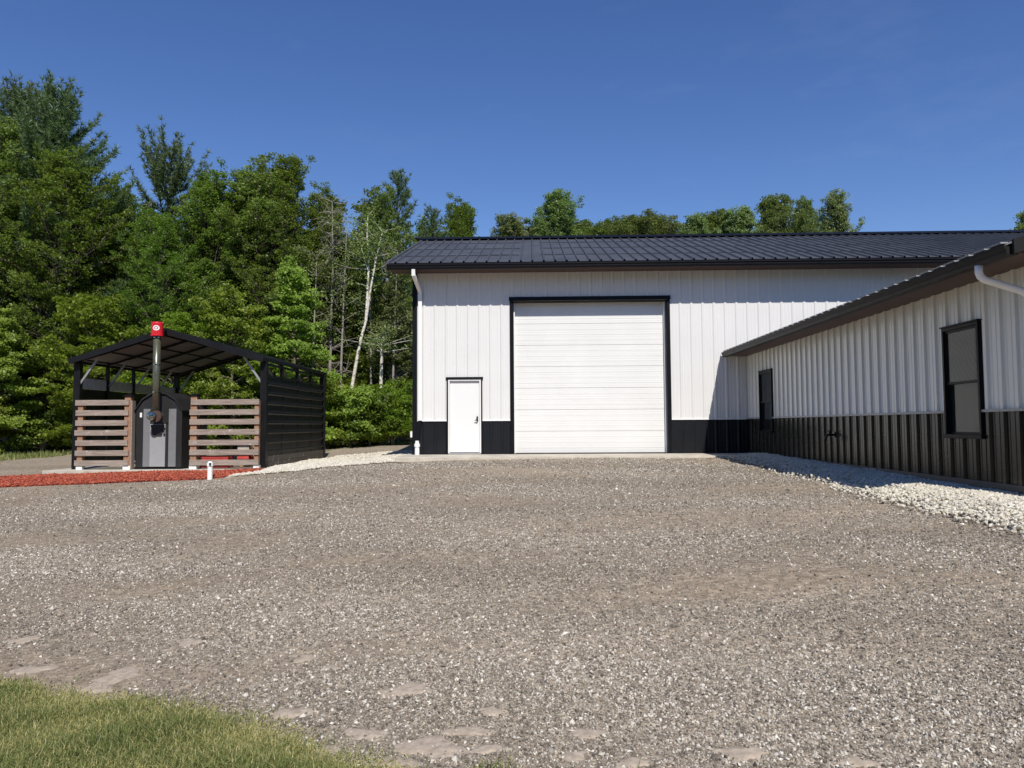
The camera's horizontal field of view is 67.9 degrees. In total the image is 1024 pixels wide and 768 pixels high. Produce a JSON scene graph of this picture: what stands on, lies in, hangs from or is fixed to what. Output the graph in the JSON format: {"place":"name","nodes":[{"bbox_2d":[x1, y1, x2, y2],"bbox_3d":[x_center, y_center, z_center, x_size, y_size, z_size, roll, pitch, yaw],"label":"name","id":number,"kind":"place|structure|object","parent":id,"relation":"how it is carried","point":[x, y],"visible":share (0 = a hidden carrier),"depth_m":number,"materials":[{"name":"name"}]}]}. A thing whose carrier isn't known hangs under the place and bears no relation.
{"place":"outdoors","nodes":[
{"label":"outdoors","id":0,"kind":"place"},
{"bbox_2d":[0,441,411,460],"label":"grass verge","id":1,"kind":"object","parent":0,"point":[209,449],"depth_m":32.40,"materials":[{"name":"green plant"}]},
{"bbox_2d":[50,403,72,448],"bbox_3d":[-18.715,1.877,32.965,2.296,2.744,2.909,1,-3,-25],"label":"shrub","id":2,"kind":"object","parent":1,"relation":"on","point":[59,411],"visible":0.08,"depth_m":32.24,"materials":[{"name":"green plant"}]},
{"bbox_2d":[22,292,160,446],"bbox_3d":[-17.471,-0.328,31.641,5.213,7.014,4.964,-2,-4,33],"label":"maple tree","id":3,"kind":"object","parent":1,"relation":"on","point":[83,311],"visible":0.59,"depth_m":31.21,"materials":[{"name":"green plant"}]},
{"bbox_2d":[289,236,347,367],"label":"slender tree","id":4,"kind":"object","parent":1,"relation":"on","point":[316,266],"visible":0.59,"depth_m":34.33,"materials":[{"name":"green plant"}]},
{"bbox_2d":[307,207,375,444],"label":"slender tree","id":5,"kind":"object","parent":1,"relation":"on","point":[343,299],"visible":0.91,"depth_m":34.51,"materials":[{"name":"green plant"}]},
{"bbox_2d":[332,206,403,445],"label":"birch tree","id":6,"kind":"object","parent":1,"relation":"on","point":[368,286],"visible":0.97,"depth_m":34.10,"materials":[{"name":"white plant"}]},
{"bbox_2d":[332,389,408,446],"bbox_3d":[-6.277,1.573,32.427,2.934,2.890,3.142,-3,-4,45],"label":"shrub","id":7,"kind":"object","parent":1,"relation":"on","point":[367,415],"visible":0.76,"depth_m":31.87,"materials":[{"name":"green plant"}]},
{"bbox_2d":[334,320,411,444],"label":"birch tree","id":8,"kind":"object","parent":1,"relation":"on","point":[381,345],"visible":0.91,"depth_m":33.53,"materials":[{"name":"green plant"}]},
{"bbox_2d":[364,274,411,442],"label":"ash tree","id":9,"kind":"object","parent":1,"relation":"on","point":[392,306],"visible":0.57,"depth_m":34.63,"materials":[{"name":"green plant"}]},
{"bbox_2d":[366,230,412,443],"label":"slender tree","id":10,"kind":"object","parent":1,"relation":"on","point":[395,323],"visible":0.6,"depth_m":34.37,"materials":[{"name":"green plant"}]},
{"bbox_2d":[0,433,411,453],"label":"forest floor","id":11,"kind":"structure","parent":0,"point":[405,440],"depth_m":35.85,"materials":[{"name":"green plant"}]},
{"bbox_2d":[0,394,16,452],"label":"shrub","id":12,"kind":"object","parent":11,"relation":"on","point":[4,410],"visible":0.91,"depth_m":31.19,"materials":[{"name":"green plant"}]},
{"bbox_2d":[0,307,48,448],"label":"maple tree","id":13,"kind":"object","parent":11,"relation":"on","point":[10,369],"visible":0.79,"depth_m":31.27,"materials":[{"name":"green plant"}]},
{"bbox_2d":[0,114,68,415],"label":"maple tree","id":14,"kind":"object","parent":11,"relation":"on","point":[6,151],"visible":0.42,"depth_m":33.20,"materials":[{"name":"green plant"}]},
{"bbox_2d":[5,409,68,452],"bbox_3d":[-20.159,2.136,32.333,2.394,2.202,2.236,2,-4,-33],"label":"shrub","id":15,"kind":"object","parent":11,"relation":"on","point":[31,442],"visible":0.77,"depth_m":32.04,"materials":[{"name":"green plant"}]},
{"bbox_2d":[0,69,92,446],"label":"pine tree","id":16,"kind":"object","parent":11,"relation":"on","point":[4,108],"visible":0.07,"depth_m":37.24,"materials":[{"name":"green plant"}]},
{"bbox_2d":[0,69,140,442],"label":"pine tree","id":17,"kind":"object","parent":11,"relation":"on","point":[58,124],"visible":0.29,"depth_m":35.08,"materials":[{"name":"green plant"}]},
{"bbox_2d":[0,142,156,435],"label":"maple tree","id":18,"kind":"object","parent":11,"relation":"on","point":[63,192],"visible":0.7,"depth_m":33.23,"materials":[{"name":"green plant"}]},
{"bbox_2d":[53,171,175,381],"bbox_3d":[-19.206,-3.471,36.799,5.033,13.563,5.177,-1,-3,5],"label":"maple tree","id":19,"kind":"object","parent":11,"relation":"on","point":[116,270],"visible":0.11,"depth_m":36.60,"materials":[{"name":"green plant"}]},
{"bbox_2d":[83,205,212,386],"bbox_3d":[-16.036,-2.484,34.810,5.747,11.338,6.132,-1,-3,10],"label":"maple tree","id":20,"kind":"object","parent":11,"relation":"on","point":[154,238],"visible":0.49,"depth_m":34.03,"materials":[{"name":"green plant"}]},
{"bbox_2d":[86,116,223,379],"bbox_3d":[-17.027,-4.967,37.334,7.200,16.545,6.301,0,-3,-10],"label":"pine tree","id":21,"kind":"object","parent":11,"relation":"on","point":[178,177],"visible":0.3,"depth_m":37.40,"materials":[{"name":"green plant"}]},
{"bbox_2d":[147,157,270,446],"bbox_3d":[-14.130,-3.740,35.600,6.150,13.914,5.978,-3,-4,38],"label":"maple tree","id":22,"kind":"object","parent":11,"relation":"on","point":[206,192],"visible":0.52,"depth_m":35.17,"materials":[{"name":"green plant"}]},
{"bbox_2d":[0,189,448,437],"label":"woodland","id":23,"kind":"object","parent":11,"relation":"on","point":[419,229],"depth_m":40.86,"materials":[{"name":"green plant"}]},
{"bbox_2d":[178,155,335,396],"bbox_3d":[-12.161,-3.899,36.647,7.708,14.314,8.120,0,-3,-10],"label":"maple tree","id":24,"kind":"object","parent":11,"relation":"on","point":[245,178],"visible":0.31,"depth_m":35.63,"materials":[{"name":"green plant"}]},
{"bbox_2d":[215,172,335,385],"bbox_3d":[-13.029,-3.845,38.971,7.242,14.286,7.727,-3,-4,35],"label":"maple tree","id":25,"kind":"object","parent":11,"relation":"on","point":[252,295],"visible":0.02,"depth_m":37.88,"materials":[{"name":"green plant"}]},
{"bbox_2d":[211,152,362,398],"bbox_3d":[-10.716,-4.154,36.586,7.972,14.740,7.472,0,-3,-6],"label":"maple tree","id":26,"kind":"object","parent":11,"relation":"on","point":[291,179],"visible":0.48,"depth_m":35.63,"materials":[{"name":"green plant"}]},
{"bbox_2d":[304,378,350,447],"bbox_3d":[-7.863,1.405,32.395,2.755,3.293,3.491,-1,-3,6],"label":"shrub","id":27,"kind":"object","parent":11,"relation":"on","point":[330,389],"visible":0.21,"depth_m":31.75,"materials":[{"name":"green plant"}]},
{"bbox_2d":[278,180,378,388],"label":"maple tree","id":28,"kind":"object","parent":11,"relation":"on","point":[346,350],"visible":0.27,"depth_m":36.62,"materials":[{"name":"green plant"}]},
{"bbox_2d":[307,189,362,444],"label":"dead tree","id":29,"kind":"object","parent":11,"relation":"on","point":[330,347],"visible":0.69,"depth_m":35.06,"materials":[{"name":"grey plant"}]},
{"bbox_2d":[336,224,398,386],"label":"slender tree","id":30,"kind":"object","parent":11,"relation":"on","point":[364,302],"visible":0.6,"depth_m":35.04,"materials":[{"name":"green plant"}]},
{"bbox_2d":[328,186,411,385],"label":"ash tree","id":31,"kind":"object","parent":11,"relation":"on","point":[354,207],"visible":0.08,"depth_m":38.31,"materials":[{"name":"green plant"}]},
{"bbox_2d":[342,284,411,438],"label":"maple tree","id":32,"kind":"object","parent":11,"relation":"on","point":[359,381],"visible":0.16,"depth_m":36.64,"materials":[{"name":"green plant"}]},
{"bbox_2d":[350,185,415,442],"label":"ash tree","id":33,"kind":"object","parent":11,"relation":"on","point":[385,213],"visible":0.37,"depth_m":36.17,"materials":[{"name":"green plant"}]},
{"bbox_2d":[349,167,426,439],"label":"pine tree","id":34,"kind":"object","parent":11,"relation":"on","point":[398,182],"visible":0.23,"depth_m":39.37,"materials":[{"name":"green plant"}]},
{"bbox_2d":[406,202,449,369],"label":"pine tree","id":35,"kind":"object","parent":11,"relation":"on","point":[433,220],"visible":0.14,"depth_m":41.47,"materials":[{"name":"green plant"}]},
{"bbox_2d":[442,192,479,236],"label":"maple tree","id":36,"kind":"object","parent":11,"relation":"on","point":[460,223],"visible":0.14,"depth_m":44.14,"materials":[{"name":"green plant"}]},
{"bbox_2d":[490,211,539,235],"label":"ash tree","id":37,"kind":"object","parent":11,"relation":"on","point":[509,225],"visible":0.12,"depth_m":57.52,"materials":[{"name":"green plant"}]},
{"bbox_2d":[524,187,584,235],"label":"poplar tree","id":38,"kind":"object","parent":11,"relation":"on","point":[560,218],"visible":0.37,"depth_m":58.20,"materials":[{"name":"green plant"}]},
{"bbox_2d":[568,219,592,235],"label":"ash tree","id":39,"kind":"object","parent":11,"relation":"on","point":[583,224],"visible":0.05,"depth_m":62.33,"materials":[{"name":"green plant"}]},
{"bbox_2d":[578,219,613,234],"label":"ash tree","id":40,"kind":"object","parent":11,"relation":"on","point":[594,230],"visible":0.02,"depth_m":59.96,"materials":[{"name":"green plant"}]},
{"bbox_2d":[598,214,638,234],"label":"ash tree","id":41,"kind":"object","parent":11,"relation":"on","point":[614,230],"visible":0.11,"depth_m":58.76,"materials":[{"name":"green plant"}]},
{"bbox_2d":[617,208,679,234],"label":"ash tree","id":42,"kind":"object","parent":11,"relation":"on","point":[644,225],"visible":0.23,"depth_m":57.69,"materials":[{"name":"green plant"}]},
{"bbox_2d":[654,215,684,233],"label":"ash tree","id":43,"kind":"object","parent":11,"relation":"on","point":[668,222],"visible":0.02,"depth_m":59.16,"materials":[{"name":"green plant"}]},
{"bbox_2d":[676,212,710,233],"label":"poplar tree","id":44,"kind":"object","parent":11,"relation":"on","point":[696,224],"visible":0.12,"depth_m":57.96,"materials":[{"name":"green plant"}]},
{"bbox_2d":[684,208,734,233],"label":"ash tree","id":45,"kind":"object","parent":11,"relation":"on","point":[715,219],"visible":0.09,"depth_m":59.78,"materials":[{"name":"green plant"}]},
{"bbox_2d":[713,204,765,233],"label":"poplar tree","id":46,"kind":"object","parent":11,"relation":"on","point":[741,220],"visible":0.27,"depth_m":57.81,"materials":[{"name":"green plant"}]},
{"bbox_2d":[753,193,806,232],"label":"poplar tree","id":47,"kind":"object","parent":11,"relation":"on","point":[773,211],"visible":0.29,"depth_m":57.19,"materials":[{"name":"green plant"}]},
{"bbox_2d":[790,195,826,232],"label":"poplar tree","id":48,"kind":"object","parent":11,"relation":"on","point":[811,223],"visible":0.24,"depth_m":57.49,"materials":[{"name":"green plant"}]},
{"bbox_2d":[815,187,865,231],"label":"poplar tree","id":49,"kind":"object","parent":11,"relation":"on","point":[835,217],"visible":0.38,"depth_m":57.61,"materials":[{"name":"green plant"}]},
{"bbox_2d":[1010,210,1023,229],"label":"poplar tree","id":50,"kind":"object","parent":11,"relation":"on","point":[1020,217],"visible":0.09,"depth_m":57.27,"materials":[{"name":"green plant"}]},
{"bbox_2d":[0,670,428,767],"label":"lawn grass","id":51,"kind":"structure","parent":0,"point":[162,720],"depth_m":3.59,"materials":[{"name":"green plant"}]},
{"bbox_2d":[237,455,252,459],"bbox_3d":[-7.407,2.029,21.124,0.350,0.313,0.415,0,-3,2],"label":"storage crate","id":52,"kind":"object","parent":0,"point":[244,457],"visible":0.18,"depth_m":20.93,"materials":[{"name":"red plastic"}]},
{"bbox_2d":[238,445,252,448],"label":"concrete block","id":53,"kind":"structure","parent":52,"relation":"on","point":[245,446],"depth_m":20.97,"materials":[{"name":"grey concrete"}]},
{"bbox_2d":[225,450,411,477],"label":"limestone path","id":54,"kind":"structure","parent":0,"point":[272,473],"depth_m":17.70,"materials":[{"name":"white gravel"}]},
{"bbox_2d":[0,443,1023,767],"bbox_3d":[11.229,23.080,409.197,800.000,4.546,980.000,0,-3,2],"label":"gravel ground","id":55,"kind":"structure","parent":0,"point":[698,583],"depth_m":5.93,"materials":[{"name":"grey gravel"}]},
{"bbox_2d":[7,635,39,643],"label":"dirt patch","id":56,"kind":"object","parent":55,"relation":"on","point":[22,640],"visible":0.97,"depth_m":5.33,"materials":[{"name":"beige soil"}]},
{"bbox_2d":[9,665,58,674],"bbox_3d":[-2.961,1.765,4.679,0.316,0.021,0.193,0,-3,2],"label":"dirt patch","id":57,"kind":"object","parent":55,"relation":"on","point":[24,670],"visible":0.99,"depth_m":4.68,"materials":[{"name":"beige soil"}]},
{"bbox_2d":[80,683,112,693],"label":"dirt patch","id":58,"kind":"object","parent":55,"relation":"on","point":[100,687],"visible":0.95,"depth_m":4.30,"materials":[{"name":"beige soil"}]},
{"bbox_2d":[88,666,142,685],"bbox_3d":[-2.356,1.739,4.508,0.270,0.027,0.404,-2,-4,31],"label":"dirt patch","id":59,"kind":"object","parent":55,"relation":"on","point":[115,676],"visible":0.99,"depth_m":4.50,"materials":[{"name":"beige soil"}]},
{"bbox_2d":[0,467,263,486],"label":"mulch bed","id":60,"kind":"object","parent":55,"relation":"on","point":[105,480],"visible":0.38,"depth_m":17.49,"materials":[{"name":"red wood"}]},
{"bbox_2d":[207,461,212,479],"bbox_3d":[-6.880,2.018,17.306,0.140,0.510,0.150,0,-3,2],"label":"cleanout pipe","id":61,"kind":"object","parent":60,"relation":"on","point":[209,470],"visible":0.92,"depth_m":17.27,"materials":[{"name":"white plastic"}]},
{"bbox_2d":[42,459,252,473],"bbox_3d":[-9.228,2.563,22.996,5.770,0.305,6.720,0,-3,2],"label":"concrete pad","id":62,"kind":"object","parent":55,"relation":"on","point":[93,469],"visible":0.14,"depth_m":19.92,"materials":[{"name":"grey concrete"}]},
{"bbox_2d":[74,394,135,469],"bbox_3d":[-10.803,1.262,20.184,1.527,2.005,0.240,0,-3,2],"label":"slatted screen","id":63,"kind":"object","parent":62,"relation":"on","point":[128,413],"visible":1,"depth_m":20.07,"materials":[{"name":"brown wood"}]},
{"bbox_2d":[134,322,207,468],"bbox_3d":[-9.379,0.348,20.817,1.300,3.878,2.140,0,-3,2],"label":"outdoor furnace","id":64,"kind":"object","parent":62,"relation":"on","point":[162,430],"visible":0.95,"depth_m":20.16,"materials":[{"name":"metal"}]},
{"bbox_2d":[149,424,165,466],"bbox_3d":[-9.395,1.624,20.130,0.415,1.130,0.091,0,-3,2],"label":"door","id":65,"kind":"structure","parent":64,"relation":"in","point":[157,432],"depth_m":20.11,"materials":[{"name":"metal"}]},
{"bbox_2d":[68,328,326,468],"bbox_3d":[-9.090,0.545,23.177,5.282,3.734,6.210,0,-3,2],"label":"carport","id":66,"kind":"object","parent":62,"relation":"on","point":[292,420],"visible":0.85,"depth_m":22.03,"materials":[{"name":"black metal"}]},
{"bbox_2d":[199,456,232,467],"bbox_3d":[-8.029,2.117,20.660,0.790,0.313,0.365,0,-3,2],"label":"storage crate","id":67,"kind":"object","parent":62,"relation":"on","point":[216,458],"visible":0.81,"depth_m":20.49,"materials":[{"name":"red plastic"}]},
{"bbox_2d":[189,393,260,468],"bbox_3d":[-7.577,1.238,20.097,1.877,2.005,0.240,0,-3,2],"label":"slatted screen","id":68,"kind":"object","parent":62,"relation":"on","point":[195,422],"visible":1,"depth_m":19.98,"materials":[{"name":"brown wood"}]},
{"bbox_2d":[114,312,216,393],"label":"maple tree","id":69,"kind":"object","parent":55,"relation":"on","point":[179,322],"visible":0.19,"depth_m":30.50,"materials":[{"name":"green plant"}]},
{"bbox_2d":[176,638,203,646],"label":"dirt patch","id":70,"kind":"object","parent":55,"relation":"on","point":[186,641],"visible":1,"depth_m":5.14,"materials":[{"name":"beige soil"}]},
{"bbox_2d":[180,376,251,449],"bbox_3d":[-12.516,1.340,31.530,2.796,3.538,3.378,2,-4,-39],"label":"shrub","id":71,"kind":"object","parent":55,"relation":"on","point":[215,447],"visible":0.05,"depth_m":30.79,"materials":[{"name":"green plant"}]},
{"bbox_2d":[170,283,293,448],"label":"maple tree","id":72,"kind":"object","parent":55,"relation":"on","point":[229,308],"visible":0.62,"depth_m":29.83,"materials":[{"name":"green plant"}]},
{"bbox_2d":[226,384,259,428],"bbox_3d":[-10.419,1.360,32.016,3.782,3.568,2.985,-1,-3,9],"label":"shrub","id":73,"kind":"object","parent":55,"relation":"on","point":[248,426],"visible":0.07,"depth_m":31.31,"materials":[{"name":"green plant"}]},
{"bbox_2d":[233,254,345,440],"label":"maple tree","id":74,"kind":"object","parent":55,"relation":"on","point":[293,279],"visible":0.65,"depth_m":31.12,"materials":[{"name":"green plant"}]},
{"bbox_2d":[269,708,316,718],"bbox_3d":[-1.111,1.664,3.832,0.286,0.030,0.145,0,-3,2],"label":"dirt patch","id":75,"kind":"object","parent":55,"relation":"on","point":[290,712],"visible":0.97,"depth_m":3.83,"materials":[{"name":"beige soil"}]},
{"bbox_2d":[293,654,315,662],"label":"dirt patch","id":76,"kind":"object","parent":55,"relation":"on","point":[305,657],"visible":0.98,"depth_m":4.67,"materials":[{"name":"beige soil"}]},
{"bbox_2d":[307,745,341,758],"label":"dirt patch","id":77,"kind":"object","parent":55,"relation":"on","point":[334,748],"visible":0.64,"depth_m":3.40,"materials":[{"name":"beige soil"}]},
{"bbox_2d":[322,664,340,669],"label":"dirt patch","id":78,"kind":"object","parent":55,"relation":"on","point":[332,666],"visible":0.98,"depth_m":4.47,"materials":[{"name":"beige soil"}]},
{"bbox_2d":[325,384,388,446],"bbox_3d":[-6.836,1.474,32.401,3.200,3.019,2.526,-2,-3,22],"label":"shrub","id":79,"kind":"object","parent":55,"relation":"on","point":[366,394],"visible":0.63,"depth_m":31.78,"materials":[{"name":"green plant"}]},
{"bbox_2d":[345,728,387,739],"bbox_3d":[-0.680,1.641,3.560,0.272,0.026,0.151,0,-3,2],"label":"dirt patch","id":80,"kind":"object","parent":55,"relation":"on","point":[359,733],"visible":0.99,"depth_m":3.55,"materials":[{"name":"beige soil"}]},
{"bbox_2d":[370,379,411,444],"bbox_3d":[-5.066,1.332,33.006,3.040,3.184,2.517,-1,-3,20],"label":"shrub","id":81,"kind":"object","parent":55,"relation":"on","point":[403,395],"visible":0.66,"depth_m":32.59,"materials":[{"name":"green plant"}]},
{"bbox_2d":[360,756,422,767],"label":"dirt patch","id":82,"kind":"object","parent":55,"relation":"on","point":[403,761],"visible":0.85,"depth_m":3.24,"materials":[{"name":"beige soil"}]},
{"bbox_2d":[380,681,433,698],"bbox_3d":[-0.550,1.634,4.032,0.268,0.029,0.323,-3,-4,44],"label":"dirt patch","id":83,"kind":"object","parent":55,"relation":"on","point":[415,688],"visible":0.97,"depth_m":4.03,"materials":[{"name":"beige soil"}]},
{"bbox_2d":[387,736,467,760],"bbox_3d":[-0.351,1.624,3.393,0.419,0.031,0.260,-2,-3,23],"label":"dirt patch","id":84,"kind":"object","parent":55,"relation":"on","point":[429,744],"visible":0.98,"depth_m":3.37,"materials":[{"name":"beige soil"}]},
{"bbox_2d":[443,726,495,735],"bbox_3d":[-0.200,1.615,3.529,0.306,0.026,0.107,-1,-3,7],"label":"dirt patch","id":85,"kind":"object","parent":55,"relation":"on","point":[468,730],"visible":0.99,"depth_m":3.51,"materials":[{"name":"beige soil"}]},
{"bbox_2d":[471,744,512,753],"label":"dirt patch","id":86,"kind":"object","parent":55,"relation":"on","point":[486,748],"visible":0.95,"depth_m":3.33,"materials":[{"name":"beige soil"}]},
{"bbox_2d":[479,706,507,715],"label":"dirt patch","id":87,"kind":"object","parent":55,"relation":"on","point":[493,711],"visible":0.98,"depth_m":3.72,"materials":[{"name":"beige soil"}]},
{"bbox_2d":[462,750,641,767],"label":"weed tuft","id":88,"kind":"object","parent":55,"relation":"on","point":[481,765],"visible":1,"depth_m":3.14,"materials":[{"name":"green plant"}]},
{"bbox_2d":[395,453,744,461],"bbox_3d":[1.678,1.909,19.912,9.150,0.144,2.150,0,-3,2],"label":"apron","id":89,"kind":"object","parent":55,"relation":"on","point":[410,457],"visible":0.5,"depth_m":18.96,"materials":[{"name":"concrete"}]},
{"bbox_2d":[561,750,590,761],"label":"dirt patch","id":90,"kind":"object","parent":55,"relation":"on","point":[575,756],"visible":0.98,"depth_m":3.23,"materials":[{"name":"beige soil"}]},
{"bbox_2d":[572,728,607,738],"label":"dirt patch","id":91,"kind":"object","parent":55,"relation":"on","point":[580,733],"visible":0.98,"depth_m":3.44,"materials":[{"name":"beige soil"}]},
{"bbox_2d":[615,757,649,767],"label":"dirt patch","id":92,"kind":"object","parent":55,"relation":"on","point":[633,762],"visible":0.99,"depth_m":3.15,"materials":[{"name":"beige soil"}]},
{"bbox_2d":[386,230,1023,454],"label":"pole building","id":93,"kind":"structure","parent":55,"relation":"on","point":[595,344],"depth_m":20.52,"materials":[{"name":"white paint"}]},
{"bbox_2d":[448,379,480,453],"bbox_3d":[-1.272,0.877,20.445,0.886,2.018,0.160,0,-3,2],"label":"entry door","id":94,"kind":"structure","parent":93,"relation":"in","point":[464,395],"depth_m":20.45,"materials":[{"name":"white paint"}]},
{"bbox_2d":[515,302,665,452],"bbox_3d":[2.107,-0.191,20.655,4.180,4.137,0.072,0,-3,2],"label":"garage door","id":95,"kind":"structure","parent":93,"relation":"in","point":[589,377],"depth_m":20.63,"materials":[{"name":"metal"}]},
{"bbox_2d":[712,746,771,761],"bbox_3d":[0.973,1.559,3.195,0.284,0.024,0.155,0,-3,2],"label":"dirt patch","id":96,"kind":"object","parent":55,"relation":"on","point":[744,754],"visible":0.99,"depth_m":3.20,"materials":[{"name":"beige soil"}]},
{"bbox_2d":[837,755,880,767],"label":"dirt patch","id":97,"kind":"object","parent":55,"relation":"on","point":[857,761],"visible":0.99,"depth_m":3.08,"materials":[{"name":"beige soil"}]},
{"bbox_2d":[721,236,1023,493],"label":"wing","id":98,"kind":"structure","parent":55,"relation":"on","point":[920,375],"depth_m":11.30,"materials":[{"name":"white metal"}]},
{"bbox_2d":[757,368,773,432],"bbox_3d":[6.416,0.417,18.536,0.520,1.527,1.040,0,-3,2],"label":"window","id":99,"kind":"structure","parent":98,"relation":"in","point":[765,377],"depth_m":18.57,"materials":[{"name":"black glass"}]},
{"bbox_2d":[824,430,835,440],"bbox_3d":[5.992,0.972,14.350,0.191,0.195,0.120,0,-3,2],"label":"hose bib","id":100,"kind":"object","parent":98,"relation":"attached to","point":[833,434],"visible":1,"depth_m":14.33,"materials":[{"name":"metal"}]},
{"bbox_2d":[939,319,986,438],"bbox_3d":[6.184,-0.046,10.062,0.520,1.527,0.900,0,-3,2],"label":"window","id":101,"kind":"structure","parent":98,"relation":"in","point":[962,350],"depth_m":10.07,"materials":[{"name":"black glass"}]},
{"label":"rock bed","id":102,"kind":"structure","parent":55,"relation":"on","visible":0},
{"bbox_2d":[720,453,1023,534],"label":"white rocks","id":103,"kind":"object","parent":102,"relation":"on","point":[955,500],"visible":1,"depth_m":9.62,"materials":[{"name":"gravel"}]},
{"bbox_2d":[0,0,1023,278],"label":"sky","id":104,"kind":"structure","parent":0,"point":[912,109],"materials":[{"name":"blue"}]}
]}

